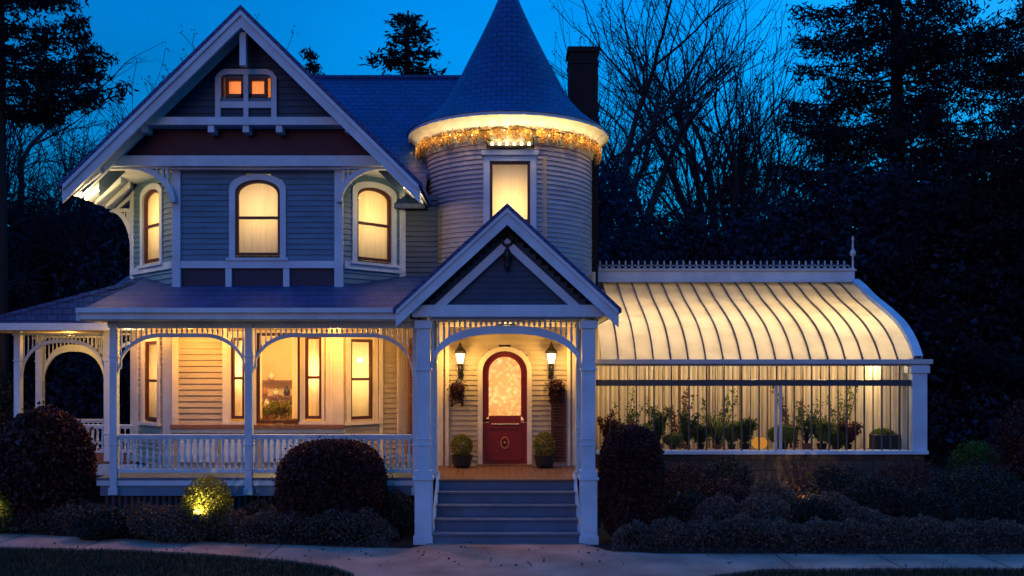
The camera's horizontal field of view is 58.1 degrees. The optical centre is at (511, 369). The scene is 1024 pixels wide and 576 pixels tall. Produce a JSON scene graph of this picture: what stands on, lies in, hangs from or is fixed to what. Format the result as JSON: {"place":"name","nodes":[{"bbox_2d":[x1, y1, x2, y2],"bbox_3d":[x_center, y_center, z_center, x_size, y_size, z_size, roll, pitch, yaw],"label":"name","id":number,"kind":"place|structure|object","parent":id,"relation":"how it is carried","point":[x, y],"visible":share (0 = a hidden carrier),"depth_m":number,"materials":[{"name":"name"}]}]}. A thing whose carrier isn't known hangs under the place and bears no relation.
{"place":"outdoors","nodes":[
{"label":"outdoors","id":0,"kind":"place"},
{"bbox_2d":[0,544,1023,575],"bbox_3d":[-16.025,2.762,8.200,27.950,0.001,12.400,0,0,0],"label":"lawn","id":1,"kind":"structure","parent":0,"point":[130,574],"depth_m":12.93,"materials":[{"name":"green plant"}]},
{"bbox_2d":[0,430,1023,575],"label":"ground","id":2,"kind":"structure","parent":0,"point":[605,538],"depth_m":14.77,"materials":[{"name":"soil"}]},
{"bbox_2d":[0,482,17,532],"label":"lit shrub","id":3,"kind":"object","parent":2,"relation":"on","point":[6,506],"visible":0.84,"depth_m":15.37,"materials":[{"name":"green plant"}]},
{"bbox_2d":[0,368,34,431],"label":"tall shrub","id":4,"kind":"object","parent":2,"relation":"on","point":[4,402],"visible":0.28,"depth_m":21.25,"materials":[{"name":"green plant"}]},
{"bbox_2d":[7,182,87,408],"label":"woodland tree","id":5,"kind":"object","parent":2,"relation":"on","point":[49,379],"visible":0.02,"depth_m":31.22,"materials":[{"name":"green plant"}]},
{"bbox_2d":[6,61,90,311],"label":"bare tree","id":6,"kind":"object","parent":2,"relation":"on","point":[12,226],"visible":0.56,"depth_m":25.96,"materials":[{"name":"brown plant"}]},
{"bbox_2d":[0,401,99,529],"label":"round shrub","id":7,"kind":"object","parent":2,"relation":"on","point":[48,455],"visible":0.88,"depth_m":15.49,"materials":[{"name":"green plant"}]},
{"bbox_2d":[7,194,94,429],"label":"woodland tree","id":8,"kind":"object","parent":2,"relation":"on","point":[11,341],"visible":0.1,"depth_m":29.76,"materials":[{"name":"green plant"}]},
{"bbox_2d":[6,110,129,446],"bbox_3d":[-14.966,-2.470,30.142,10.479,14.224,11.729,0,0,41],"label":"bare tree","id":9,"kind":"object","parent":2,"relation":"on","point":[34,300],"visible":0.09,"depth_m":28.36,"materials":[{"name":"brown plant"}]},
{"bbox_2d":[7,197,129,446],"bbox_3d":[-10.989,-1.938,29.114,8.315,9.689,9.163,0,0,-5],"label":"woodland tree","id":10,"kind":"object","parent":2,"relation":"on","point":[95,384],"visible":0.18,"depth_m":27.18,"materials":[{"name":"green plant"}]},
{"bbox_2d":[8,202,128,442],"bbox_3d":[-14.581,-1.863,33.294,10.531,9.528,10.630,0,0,43],"label":"woodland tree","id":11,"kind":"object","parent":2,"relation":"on","point":[63,361],"visible":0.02,"depth_m":29.80,"materials":[{"name":"green plant"}]},
{"bbox_2d":[0,0,138,431],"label":"conifer","id":12,"kind":"object","parent":2,"relation":"on","point":[46,76],"visible":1,"depth_m":21.97,"materials":[{"name":"green plant"}]},
{"bbox_2d":[11,197,129,418],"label":"woodland tree","id":13,"kind":"object","parent":2,"relation":"on","point":[30,362],"depth_m":30.81,"materials":[{"name":"green plant"}]},
{"bbox_2d":[6,22,165,407],"bbox_3d":[-17.948,-5.454,30.708,10.264,16.754,11.968,0,0,18],"label":"bare tree","id":14,"kind":"object","parent":2,"relation":"on","point":[27,150],"visible":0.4,"depth_m":29.93,"materials":[{"name":"brown plant"}]},
{"bbox_2d":[7,47,172,306],"bbox_3d":[-12.697,-2.969,33.282,12.846,15.579,11.477,0,0,-40],"label":"bare tree","id":15,"kind":"object","parent":2,"relation":"on","point":[66,257],"visible":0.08,"depth_m":28.97,"materials":[{"name":"brown plant"}]},
{"bbox_2d":[67,507,126,540],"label":"shrub","id":16,"kind":"object","parent":2,"relation":"on","point":[81,523],"visible":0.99,"depth_m":14.77,"materials":[{"name":"green plant"}]},
{"bbox_2d":[7,15,297,292],"bbox_3d":[-12.628,-3.967,34.397,13.473,18.288,15.080,0,0,-7],"label":"bare tree","id":17,"kind":"object","parent":2,"relation":"on","point":[45,172],"depth_m":31.89,"materials":[{"name":"brown plant"}]},
{"bbox_2d":[125,504,187,538],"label":"shrub","id":18,"kind":"object","parent":2,"relation":"on","point":[139,515],"visible":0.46,"depth_m":14.73,"materials":[{"name":"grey plant"}]},
{"bbox_2d":[138,507,216,543],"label":"shrub","id":19,"kind":"object","parent":2,"relation":"on","point":[178,538],"visible":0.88,"depth_m":14.55,"materials":[{"name":"green plant"}]},
{"bbox_2d":[0,498,400,547],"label":"hedge","id":20,"kind":"object","parent":2,"relation":"on","point":[264,516],"visible":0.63,"depth_m":14.66,"materials":[{"name":"green plant"}]},
{"bbox_2d":[179,475,237,540],"bbox_3d":[-4.970,2.246,15.001,0.863,1.056,0.867,0,0,42],"label":"lit shrub","id":21,"kind":"object","parent":2,"relation":"on","point":[218,493],"visible":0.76,"depth_m":14.85,"materials":[{"name":"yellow plant"}]},
{"bbox_2d":[238,499,283,534],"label":"shrub","id":22,"kind":"object","parent":2,"relation":"on","point":[251,508],"visible":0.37,"depth_m":15.24,"materials":[{"name":"green plant"}]},
{"bbox_2d":[0,0,621,544],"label":"victorian house","id":23,"kind":"structure","parent":2,"relation":"on","point":[342,258],"depth_m":17.58,"materials":[{"name":"blue paint"}]},
{"bbox_2d":[138,337,161,425],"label":"window","id":24,"kind":"structure","parent":23,"relation":"in","point":[150,348],"depth_m":18.49,"materials":[{"name":"red paint"}]},
{"bbox_2d":[137,183,163,268],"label":"window","id":25,"kind":"structure","parent":23,"relation":"in","point":[151,196],"depth_m":18.47,"materials":[{"name":"red paint"}]},
{"bbox_2d":[223,332,261,424],"bbox_3d":[-5.230,0.158,17.618,0.860,1.775,0.207,0,0,0],"label":"window","id":26,"kind":"structure","parent":23,"relation":"in","point":[236,374],"depth_m":17.60,"materials":[{"name":"red paint"}]},
{"bbox_2d":[215,69,276,116],"bbox_3d":[-5.030,-5.205,17.515,1.160,0.950,0.210,0,0,0],"label":"window","id":27,"kind":"structure","parent":23,"relation":"in","point":[245,89],"depth_m":17.42,"materials":[{"name":"red paint"}]},
{"bbox_2d":[226,174,288,260],"bbox_3d":[-4.850,-2.907,17.619,1.520,1.665,0.208,0,0,0],"label":"window","id":28,"kind":"structure","parent":23,"relation":"in","point":[257,202],"depth_m":17.69,"materials":[{"name":"red paint"}]},
{"bbox_2d":[254,330,303,424],"bbox_3d":[-4.460,0.160,17.608,0.940,1.820,0.105,0,0,0],"label":"window","id":29,"kind":"structure","parent":23,"relation":"in","point":[300,339],"depth_m":17.60,"materials":[{"name":"red paint"}]},
{"bbox_2d":[292,331,326,424],"bbox_3d":[-3.790,0.143,17.619,0.860,1.805,0.209,0,0,0],"label":"window","id":30,"kind":"structure","parent":23,"relation":"in","point":[313,347],"depth_m":17.69,"materials":[{"name":"red paint"}]},
{"bbox_2d":[344,337,380,424],"bbox_3d":[-2.936,0.177,17.918,0.190,1.775,1.180,0,0,45],"label":"window","id":31,"kind":"structure","parent":23,"relation":"in","point":[361,367],"depth_m":18.03,"materials":[{"name":"red paint"}]},
{"bbox_2d":[350,181,399,267],"bbox_3d":[-2.729,-2.862,18.136,0.209,1.655,1.500,0,0,45],"label":"window","id":32,"kind":"structure","parent":23,"relation":"in","point":[374,214],"depth_m":18.22,"materials":[{"name":"red paint"}]},
{"bbox_2d":[447,378,467,406],"bbox_3d":[-1.068,0.444,17.787,0.461,0.564,0.511,0,0,0],"label":"hanging basket","id":33,"kind":"object","parent":23,"relation":"hanging from","point":[456,388],"visible":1,"depth_m":17.73,"materials":[{"name":"brown plant"}]},
{"bbox_2d":[450,433,472,467],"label":"potted topiary","id":34,"kind":"object","parent":23,"relation":"on","point":[462,458],"visible":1,"depth_m":17.50,"materials":[{"name":"green plant"}]},
{"bbox_2d":[477,347,532,465],"bbox_3d":[-0.140,0.713,18.000,1.080,2.325,0.200,0,0,0],"label":"front door","id":35,"kind":"structure","parent":23,"relation":"in","point":[504,373],"depth_m":18.01,"materials":[{"name":"red paint"}]},
{"bbox_2d":[415,125,601,165],"bbox_3d":[-0.080,-4.603,19.990,4.050,0.387,4.025,0,0,0],"label":"eave garland","id":36,"kind":"object","parent":23,"relation":"attached to","point":[425,143],"visible":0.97,"depth_m":18.32,"materials":[{"name":"leaves"},{"name":"glowing light bulbs"}]},
{"bbox_2d":[473,155,546,238],"bbox_3d":[-0.040,-3.082,18.240,1.460,2.315,0.190,0,0,0],"label":"window","id":37,"kind":"structure","parent":23,"relation":"in","point":[510,179],"depth_m":18.34,"materials":[{"name":"red paint"}]},
{"bbox_2d":[533,431,555,467],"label":"potted topiary","id":38,"kind":"object","parent":23,"relation":"on","point":[544,459],"visible":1,"depth_m":17.50,"materials":[{"name":"green plant"}]},
{"bbox_2d":[544,376,565,403],"bbox_3d":[0.839,0.402,17.776,0.426,0.560,0.443,0,0,0],"label":"hanging basket","id":39,"kind":"object","parent":23,"relation":"hanging from","point":[555,387],"visible":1,"depth_m":17.74,"materials":[{"name":"brown plant"}]},
{"bbox_2d":[299,46,325,74],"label":"conifer","id":40,"kind":"object","parent":2,"relation":"on","point":[310,65],"visible":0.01,"depth_m":39.89,"materials":[{"name":"green plant"}]},
{"bbox_2d":[269,434,393,539],"bbox_3d":[-2.966,1.923,15.247,1.999,1.706,1.625,0,0,0],"label":"round shrub","id":41,"kind":"object","parent":2,"relation":"on","point":[318,477],"visible":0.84,"depth_m":14.74,"materials":[{"name":"green plant"}]},
{"bbox_2d":[377,488,414,536],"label":"shrub","id":42,"kind":"object","parent":2,"relation":"on","point":[403,520],"visible":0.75,"depth_m":15.16,"materials":[{"name":"green plant"}]},
{"bbox_2d":[359,10,449,74],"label":"conifer","id":43,"kind":"object","parent":2,"relation":"on","point":[404,62],"visible":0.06,"depth_m":37.51,"materials":[{"name":"green plant"}]},
{"bbox_2d":[0,534,1023,575],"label":"walkway","id":44,"kind":"structure","parent":2,"relation":"on","point":[564,559],"depth_m":13.37,"materials":[{"name":"concrete"}]},
{"bbox_2d":[596,419,668,543],"bbox_3d":[1.922,1.789,14.901,1.200,1.967,1.129,0,0,0],"label":"domed shrub","id":45,"kind":"object","parent":2,"relation":"on","point":[631,481],"visible":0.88,"depth_m":14.54,"materials":[{"name":"green plant"}]},
{"bbox_2d":[598,148,680,267],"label":"woodland tree","id":46,"kind":"object","parent":2,"relation":"on","point":[615,201],"visible":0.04,"depth_m":28.26,"materials":[{"name":"green plant"}]},
{"bbox_2d":[598,192,707,267],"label":"woodland tree","id":47,"kind":"object","parent":2,"relation":"on","point":[603,249],"visible":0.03,"depth_m":27.25,"materials":[{"name":"green plant"}]},
{"bbox_2d":[599,233,725,267],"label":"woodland tree","id":48,"kind":"object","parent":2,"relation":"on","point":[685,261],"visible":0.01,"depth_m":30.89,"materials":[{"name":"green plant"}]},
{"bbox_2d":[548,0,783,254],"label":"bare tree","id":49,"kind":"object","parent":2,"relation":"on","point":[646,138],"visible":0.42,"depth_m":33.01,"materials":[{"name":"brown plant"}]},
{"bbox_2d":[663,489,711,538],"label":"border shrub","id":50,"kind":"object","parent":2,"relation":"on","point":[680,499],"visible":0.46,"depth_m":14.98,"materials":[{"name":"green plant"}]},
{"bbox_2d":[665,458,712,519],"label":"border shrub","id":51,"kind":"object","parent":2,"relation":"on","point":[677,471],"visible":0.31,"depth_m":15.95,"materials":[{"name":"green plant"}]},
{"bbox_2d":[616,185,770,267],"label":"woodland tree","id":52,"kind":"object","parent":2,"relation":"on","point":[684,238],"visible":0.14,"depth_m":32.04,"materials":[{"name":"green plant"}]},
{"bbox_2d":[688,493,743,542],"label":"border shrub","id":53,"kind":"object","parent":2,"relation":"on","point":[722,510],"visible":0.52,"depth_m":14.70,"materials":[{"name":"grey plant"}]},
{"bbox_2d":[549,0,886,236],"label":"bare tree","id":54,"kind":"object","parent":2,"relation":"on","point":[715,162],"visible":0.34,"depth_m":37.97,"materials":[{"name":"brown plant"}]},
{"bbox_2d":[567,0,869,259],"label":"bare tree","id":55,"kind":"object","parent":2,"relation":"on","point":[688,192],"visible":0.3,"depth_m":33.87,"materials":[{"name":"brown plant"}]},
{"bbox_2d":[686,477,759,530],"bbox_3d":[3.505,2.288,15.464,1.153,0.975,1.024,0,0,-21],"label":"border shrub","id":56,"kind":"object","parent":2,"relation":"on","point":[729,490],"visible":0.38,"depth_m":15.39,"materials":[{"name":"green plant"}]},
{"bbox_2d":[699,454,758,514],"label":"border shrub","id":57,"kind":"object","parent":2,"relation":"on","point":[717,472],"visible":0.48,"depth_m":16.60,"materials":[{"name":"green plant"}]},
{"bbox_2d":[710,135,771,254],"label":"conifer","id":58,"kind":"object","parent":2,"relation":"on","point":[744,169],"visible":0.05,"depth_m":35.83,"materials":[{"name":"green plant"}]},
{"bbox_2d":[588,236,932,510],"bbox_3d":[4.870,-0.180,19.780,6.640,5.900,3.760,0,0,0],"label":"greenhouse","id":59,"kind":"object","parent":2,"relation":"on","point":[741,316],"visible":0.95,"depth_m":18.47,"materials":[{"name":"frosted glass"},{"name":"white paint"},{"name":"dark metal"}]},
{"bbox_2d":[596,325,617,448],"bbox_3d":[2.080,0.170,20.901,0.660,3.300,0.147,0,0,0],"label":"drape","id":60,"kind":"object","parent":59,"relation":"hanging from","point":[603,392],"visible":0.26,"depth_m":20.89,"materials":[{"name":"fabric"}]},
{"bbox_2d":[620,366,647,425],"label":"drape","id":61,"kind":"object","parent":59,"relation":"hanging from","point":[640,389],"visible":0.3,"depth_m":20.91,"materials":[{"name":"fabric"}]},
{"bbox_2d":[649,366,677,447],"bbox_3d":[3.450,0.170,20.901,0.660,3.300,0.148,0,0,0],"label":"drape","id":62,"kind":"object","parent":59,"relation":"hanging from","point":[666,389],"visible":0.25,"depth_m":20.89,"materials":[{"name":"fabric"}]},
{"bbox_2d":[681,366,707,447],"bbox_3d":[4.135,0.170,20.901,0.660,3.300,0.147,0,0,0],"label":"drape","id":63,"kind":"object","parent":59,"relation":"hanging from","point":[693,376],"visible":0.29,"depth_m":20.90,"materials":[{"name":"fabric"}]},
{"bbox_2d":[710,366,738,447],"bbox_3d":[4.820,0.170,20.900,0.660,3.300,0.143,0,0,0],"label":"drape","id":64,"kind":"object","parent":59,"relation":"hanging from","point":[719,389],"visible":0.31,"depth_m":20.89,"materials":[{"name":"fabric"}]},
{"bbox_2d":[742,366,769,447],"bbox_3d":[5.505,0.170,20.900,0.660,3.300,0.146,0,0,0],"label":"drape","id":65,"kind":"object","parent":59,"relation":"hanging from","point":[754,399],"visible":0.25,"depth_m":20.90,"materials":[{"name":"fabric"}]},
{"bbox_2d":[770,366,799,447],"bbox_3d":[6.190,0.170,20.902,0.660,3.300,0.143,0,0,0],"label":"drape","id":66,"kind":"object","parent":59,"relation":"hanging from","point":[789,376],"visible":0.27,"depth_m":20.91,"materials":[{"name":"fabric"}]},
{"bbox_2d":[800,366,827,447],"bbox_3d":[6.875,0.170,20.899,0.660,3.300,0.148,0,0,0],"label":"drape","id":67,"kind":"object","parent":59,"relation":"hanging from","point":[815,376],"visible":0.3,"depth_m":20.90,"materials":[{"name":"fabric"}]},
{"bbox_2d":[830,366,853,447],"bbox_3d":[7.560,0.170,20.898,0.660,3.300,0.146,0,0,0],"label":"drape","id":68,"kind":"object","parent":59,"relation":"hanging from","point":[841,376],"visible":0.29,"depth_m":20.90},
{"bbox_2d":[825,386,858,447],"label":"potted plant","id":69,"kind":"object","parent":59,"relation":"on","point":[843,419],"visible":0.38,"depth_m":20.16,"materials":[{"name":"green plant"}]},
{"bbox_2d":[854,366,866,447],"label":"drape","id":70,"kind":"object","parent":59,"relation":"hanging from","point":[859,406],"visible":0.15,"depth_m":20.61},
{"bbox_2d":[866,366,884,447],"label":"drape","id":71,"kind":"object","parent":59,"relation":"hanging from","point":[877,400],"visible":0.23,"depth_m":19.79,"materials":[{"name":"fabric"}]},
{"bbox_2d":[884,366,906,448],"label":"drape","id":72,"kind":"object","parent":59,"relation":"hanging from","point":[894,406],"visible":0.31,"depth_m":18.67,"materials":[{"name":"fabric"}]},
{"bbox_2d":[735,492,792,542],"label":"border shrub","id":73,"kind":"object","parent":2,"relation":"on","point":[778,507],"visible":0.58,"depth_m":14.61,"materials":[{"name":"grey plant"}]},
{"bbox_2d":[744,480,798,518],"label":"border shrub","id":74,"kind":"object","parent":2,"relation":"on","point":[789,497],"visible":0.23,"depth_m":15.79,"materials":[{"name":"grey plant"}]},
{"bbox_2d":[695,170,911,324],"bbox_3d":[9.649,-1.787,31.337,9.251,9.379,8.394,0,0,7],"label":"woodland tree","id":75,"kind":"object","parent":2,"relation":"on","point":[760,250],"visible":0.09,"depth_m":30.52,"materials":[{"name":"green plant"}]},
{"bbox_2d":[754,458,867,504],"bbox_3d":[5.567,2.213,16.990,2.290,1.125,1.129,0,0,0],"label":"twiggy bush","id":76,"kind":"object","parent":2,"relation":"on","point":[803,478],"visible":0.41,"depth_m":17.00,"materials":[{"name":"brown plant"}]},
{"bbox_2d":[788,497,841,540],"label":"border shrub","id":77,"kind":"object","parent":2,"relation":"on","point":[796,514],"visible":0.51,"depth_m":14.75,"materials":[{"name":"green plant"}]},
{"bbox_2d":[611,511,1023,553],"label":"hedge","id":78,"kind":"object","parent":2,"relation":"on","point":[805,529],"visible":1,"depth_m":13.90,"materials":[{"name":"green plant"}]},
{"bbox_2d":[798,491,861,539],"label":"border shrub","id":79,"kind":"object","parent":2,"relation":"on","point":[842,505],"visible":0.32,"depth_m":14.89,"materials":[{"name":"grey plant"}]},
{"bbox_2d":[803,461,870,507],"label":"border shrub","id":80,"kind":"object","parent":2,"relation":"on","point":[843,479],"visible":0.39,"depth_m":16.42,"materials":[{"name":"green plant"}]},
{"bbox_2d":[838,505,885,543],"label":"border shrub","id":81,"kind":"object","parent":2,"relation":"on","point":[866,514],"visible":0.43,"depth_m":14.46,"materials":[{"name":"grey plant"}]},
{"bbox_2d":[841,475,908,531],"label":"border shrub","id":82,"kind":"object","parent":2,"relation":"on","point":[882,488],"visible":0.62,"depth_m":15.27,"materials":[{"name":"green plant"}]},
{"bbox_2d":[757,131,1019,448],"bbox_3d":[11.517,-2.182,29.106,8.076,10.157,7.968,0,0,0],"label":"woodland tree","id":83,"kind":"object","parent":2,"relation":"on","point":[846,198],"visible":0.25,"depth_m":27.79,"materials":[{"name":"green plant"}]},
{"bbox_2d":[757,0,1023,403],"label":"conifer","id":84,"kind":"object","parent":2,"relation":"on","point":[907,49],"visible":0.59,"depth_m":27.67,"materials":[{"name":"green plant"}]},
{"bbox_2d":[867,457,947,516],"bbox_3d":[6.869,2.147,16.121,1.490,1.257,1.256,0,0,0],"label":"border shrub","id":85,"kind":"object","parent":2,"relation":"on","point":[915,473],"visible":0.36,"depth_m":16.02,"materials":[{"name":"green plant"}]},
{"bbox_2d":[792,168,1023,464],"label":"woodland tree","id":86,"kind":"object","parent":2,"relation":"on","point":[959,437],"visible":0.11,"depth_m":26.20,"materials":[{"name":"green plant"}]},
{"bbox_2d":[894,485,962,539],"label":"border shrub","id":87,"kind":"object","parent":2,"relation":"on","point":[917,505],"visible":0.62,"depth_m":14.85,"materials":[{"name":"green plant"}]},
{"bbox_2d":[872,126,1023,459],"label":"woodland tree","id":88,"kind":"object","parent":2,"relation":"on","point":[994,387],"visible":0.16,"depth_m":26.65,"materials":[{"name":"green plant"}]},
{"bbox_2d":[908,0,1023,412],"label":"conifer","id":89,"kind":"object","parent":2,"relation":"on","point":[1006,122],"visible":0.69,"depth_m":25.71,"materials":[{"name":"green plant"}]},
{"bbox_2d":[926,465,1014,534],"bbox_3d":[7.699,2.190,15.543,1.442,1.173,1.368,0,0,0],"label":"border shrub","id":90,"kind":"object","parent":2,"relation":"on","point":[969,512],"visible":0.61,"depth_m":15.32,"materials":[{"name":"green plant"}]},
{"bbox_2d":[944,440,1004,506],"bbox_3d":[9.324,2.088,18.585,1.141,1.373,1.063,0,0,0],"label":"evergreen shrub","id":91,"kind":"object","parent":2,"relation":"on","point":[976,452],"visible":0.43,"depth_m":18.51,"materials":[{"name":"green plant"}]},
{"bbox_2d":[953,458,1022,520],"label":"border shrub","id":92,"kind":"object","parent":2,"relation":"on","point":[1008,474],"visible":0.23,"depth_m":16.30,"materials":[{"name":"green plant"}]},
{"bbox_2d":[988,398,1023,507],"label":"tall shrub","id":93,"kind":"object","parent":2,"relation":"on","point":[1016,443],"visible":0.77,"depth_m":17.22,"materials":[{"name":"green plant"}]},
{"bbox_2d":[5,0,1023,242],"label":"sky","id":94,"kind":"structure","parent":0,"point":[340,32],"materials":[{"name":"blue"}]},
{"bbox_2d":[599,448,868,448],"bbox_3d":[4.815,1.880,18.825,6.030,0.500,0.650,0,0,0],"label":"plant bench","id":95,"kind":"object","parent":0,"point":[764,448],"visible":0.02,"depth_m":19.04,"materials":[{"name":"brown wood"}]},
{"bbox_2d":[644,405,673,448],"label":"potted plant","id":96,"kind":"object","parent":95,"relation":"on","point":[658,426],"visible":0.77,"depth_m":18.72,"materials":[{"name":"green plant"}]},
{"bbox_2d":[675,410,699,448],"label":"potted plant","id":97,"kind":"object","parent":95,"relation":"on","point":[684,427],"visible":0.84,"depth_m":18.63,"materials":[{"name":"green plant"}]},
{"bbox_2d":[692,421,710,448],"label":"potted plant","id":98,"kind":"object","parent":95,"relation":"on","point":[701,436],"visible":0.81,"depth_m":18.73,"materials":[{"name":"green plant"}]},
{"bbox_2d":[696,409,735,448],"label":"potted plant","id":99,"kind":"object","parent":95,"relation":"on","point":[719,435],"visible":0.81,"depth_m":18.70,"materials":[{"name":"green plant"}]},
{"bbox_2d":[720,419,743,448],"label":"potted plant","id":100,"kind":"object","parent":95,"relation":"on","point":[728,436],"visible":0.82,"depth_m":18.72,"materials":[{"name":"green plant"}]},
{"bbox_2d":[727,416,757,448],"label":"potted plant","id":101,"kind":"object","parent":95,"relation":"on","point":[746,431],"visible":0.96,"depth_m":18.63,"materials":[{"name":"green plant"}]},
{"bbox_2d":[766,424,797,448],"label":"potted plant","id":102,"kind":"object","parent":95,"relation":"on","point":[789,432],"visible":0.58,"depth_m":18.62,"materials":[{"name":"green plant"}]},
{"bbox_2d":[782,399,832,448],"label":"potted plant","id":103,"kind":"object","parent":95,"relation":"on","point":[807,431],"visible":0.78,"depth_m":18.67,"materials":[{"name":"green plant"}]},
{"bbox_2d":[805,416,836,448],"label":"potted plant","id":104,"kind":"object","parent":95,"relation":"on","point":[824,429],"visible":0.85,"depth_m":18.61,"materials":[{"name":"green plant"}]},
{"bbox_2d":[834,421,862,448],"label":"potted plant","id":105,"kind":"object","parent":95,"relation":"on","point":[851,431],"visible":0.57,"depth_m":18.79,"materials":[{"name":"green plant"}]},
{"bbox_2d":[869,434,900,448],"bbox_3d":[7.530,1.464,18.580,0.540,0.329,0.360,0,0,0],"label":"planter tub","id":106,"kind":"object","parent":95,"relation":"on","point":[886,441],"visible":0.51,"depth_m":18.40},
{"bbox_2d":[735,570,1023,575],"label":"lawn","id":107,"kind":"structure","parent":0,"point":[910,572],"depth_m":12.48,"materials":[{"name":"plant"}]},
{"bbox_3d":[-4.720,1.515,18.700,0.920,0.750,0.920,0,0,0],"label":"dining table","id":108,"kind":"object","parent":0,"visible":0},
{"bbox_2d":[262,390,291,424],"bbox_3d":[-4.706,0.773,18.686,0.762,0.732,0.768,0,0,-37],"label":"flower arrangement","id":109,"kind":"object","parent":108,"relation":"on","point":[273,408],"visible":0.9,"depth_m":18.63,"materials":[{"name":"green plant"}]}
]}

